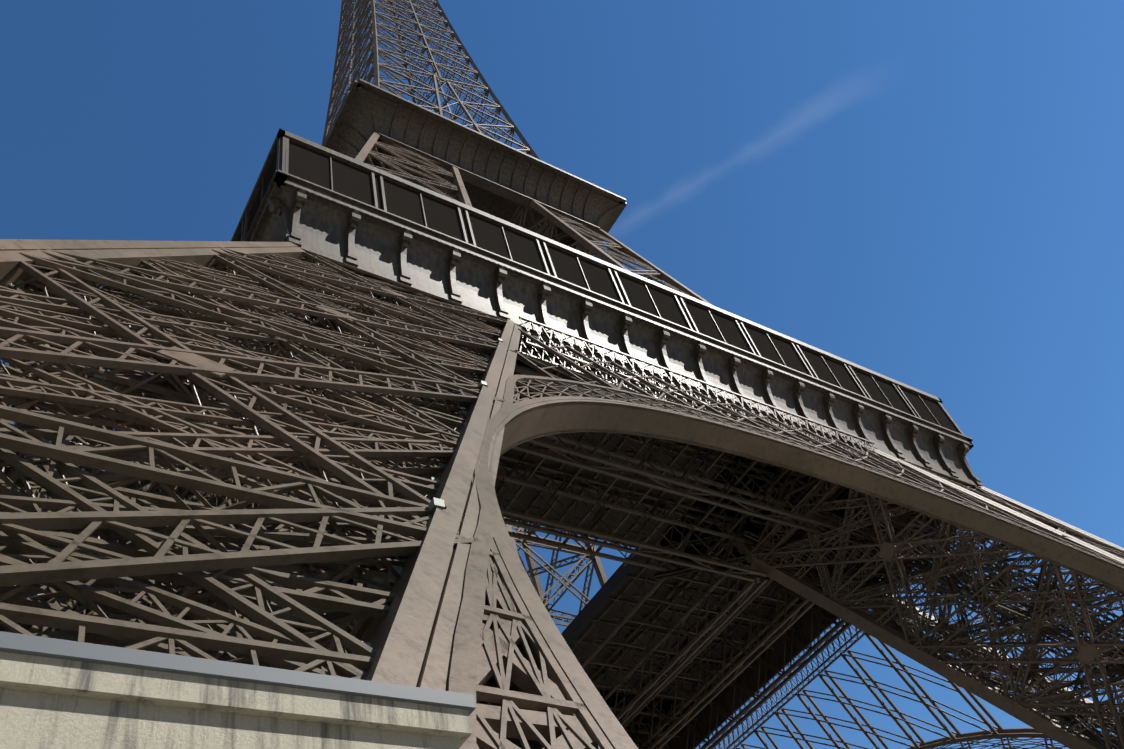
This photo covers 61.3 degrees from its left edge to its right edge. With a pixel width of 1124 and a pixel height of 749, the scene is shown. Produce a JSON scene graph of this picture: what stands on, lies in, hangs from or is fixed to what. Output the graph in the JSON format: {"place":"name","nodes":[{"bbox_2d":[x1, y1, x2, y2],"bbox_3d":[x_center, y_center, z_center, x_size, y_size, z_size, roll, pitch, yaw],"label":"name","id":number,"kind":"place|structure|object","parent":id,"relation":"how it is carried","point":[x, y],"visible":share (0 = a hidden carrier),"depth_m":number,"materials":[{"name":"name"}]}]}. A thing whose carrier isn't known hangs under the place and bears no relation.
{"place":"outdoors","nodes":[
{"label":"outdoors","id":0,"kind":"place"},
{"bbox_2d":[322,0,539,159],"bbox_3d":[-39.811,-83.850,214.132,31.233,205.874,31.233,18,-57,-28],"label":"tower","id":1,"kind":"structure","parent":0,"point":[375,50],"depth_m":175.77,"materials":[{"name":"grey metal"}]},
{"bbox_2d":[324,79,626,255],"bbox_3d":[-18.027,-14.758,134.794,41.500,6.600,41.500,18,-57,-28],"label":"upper observation platform","id":2,"kind":"structure","parent":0,"point":[501,180],"depth_m":124.77,"materials":[{"name":"metal"}]},
{"bbox_2d":[0,0,1123,748],"label":"sky","id":3,"kind":"structure","parent":0,"point":[927,196],"materials":[{"name":"blue"}]},
{"bbox_2d":[471,396,1123,748],"bbox_3d":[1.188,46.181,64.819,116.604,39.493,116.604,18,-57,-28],"label":"arch plates","id":4,"kind":"object","parent":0,"point":[533,421],"visible":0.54,"depth_m":43.07,"materials":[{"name":"metal"}]},
{"label":"ground","id":5,"kind":"structure","parent":0,"visible":0},
{"bbox_2d":[0,651,471,748],"bbox_3d":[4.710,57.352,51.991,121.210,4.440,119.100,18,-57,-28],"label":"pedestals","id":6,"kind":"object","parent":5,"relation":"on","point":[49,703],"visible":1,"depth_m":4.42,"materials":[{"name":"stone"}]},
{"bbox_2d":[0,631,475,714],"bbox_3d":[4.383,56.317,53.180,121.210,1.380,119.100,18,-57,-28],"label":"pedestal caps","id":7,"kind":"object","parent":6,"relation":"on","point":[10,642],"visible":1,"depth_m":4.60,"materials":[{"name":"grey metal"}]},
{"bbox_2d":[0,131,1123,748],"bbox_3d":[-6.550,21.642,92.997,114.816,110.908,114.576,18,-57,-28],"label":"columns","id":8,"kind":"structure","parent":6,"relation":"on","point":[412,639],"depth_m":30.47,"materials":[{"name":"metal"}]},
{"bbox_2d":[9,267,501,654],"bbox_3d":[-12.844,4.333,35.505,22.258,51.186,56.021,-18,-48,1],"label":"floodlights","id":9,"kind":"object","parent":8,"relation":"attached to","point":[434,504],"depth_m":17.80,"materials":[{"name":"grey metal"}]},
{"bbox_2d":[174,287,957,748],"bbox_3d":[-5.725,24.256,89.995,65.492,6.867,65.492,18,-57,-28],"label":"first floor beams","id":10,"kind":"structure","parent":8,"relation":"attached to","point":[738,601],"depth_m":89.67,"materials":[{"name":"metal"}]},
{"bbox_2d":[212,199,903,748],"bbox_3d":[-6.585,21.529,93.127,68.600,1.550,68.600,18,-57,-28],"label":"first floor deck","id":11,"kind":"structure","parent":10,"relation":"on","point":[598,603],"depth_m":93.19,"materials":[{"name":"metal"}]},
{"bbox_2d":[231,128,983,748],"bbox_3d":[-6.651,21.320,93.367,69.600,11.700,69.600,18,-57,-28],"label":"first floor platform","id":12,"kind":"structure","parent":11,"relation":"on","point":[321,220],"depth_m":71.62,"materials":[{"name":"metal"}]},
{"bbox_2d":[237,141,958,432],"bbox_3d":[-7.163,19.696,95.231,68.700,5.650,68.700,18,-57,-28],"label":"gallery screens","id":13,"kind":"object","parent":12,"relation":"attached to","point":[309,165],"depth_m":73.14,"materials":[{"name":"black metal"}]},
{"bbox_2d":[86,328,1123,748],"bbox_3d":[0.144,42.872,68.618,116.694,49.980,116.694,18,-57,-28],"label":"decorative arch","id":14,"kind":"structure","parent":8,"relation":"attached to","point":[470,640],"depth_m":43.59,"materials":[{"name":"metal"}]},
{"bbox_2d":[268,141,1123,748],"bbox_3d":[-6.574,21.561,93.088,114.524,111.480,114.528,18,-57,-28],"label":"lattice legs","id":15,"kind":"object","parent":8,"relation":"attached to","point":[948,577],"visible":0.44,"depth_m":80.12,"materials":[{"name":"metal"}]},
{"bbox_2d":[0,248,883,679],"bbox_3d":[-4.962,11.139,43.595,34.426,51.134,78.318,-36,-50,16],"label":"lattice truss","id":16,"kind":"object","parent":15,"relation":"attached to","point":[144,544],"visible":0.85,"depth_m":18.14,"materials":[{"name":"metal"}]}
]}

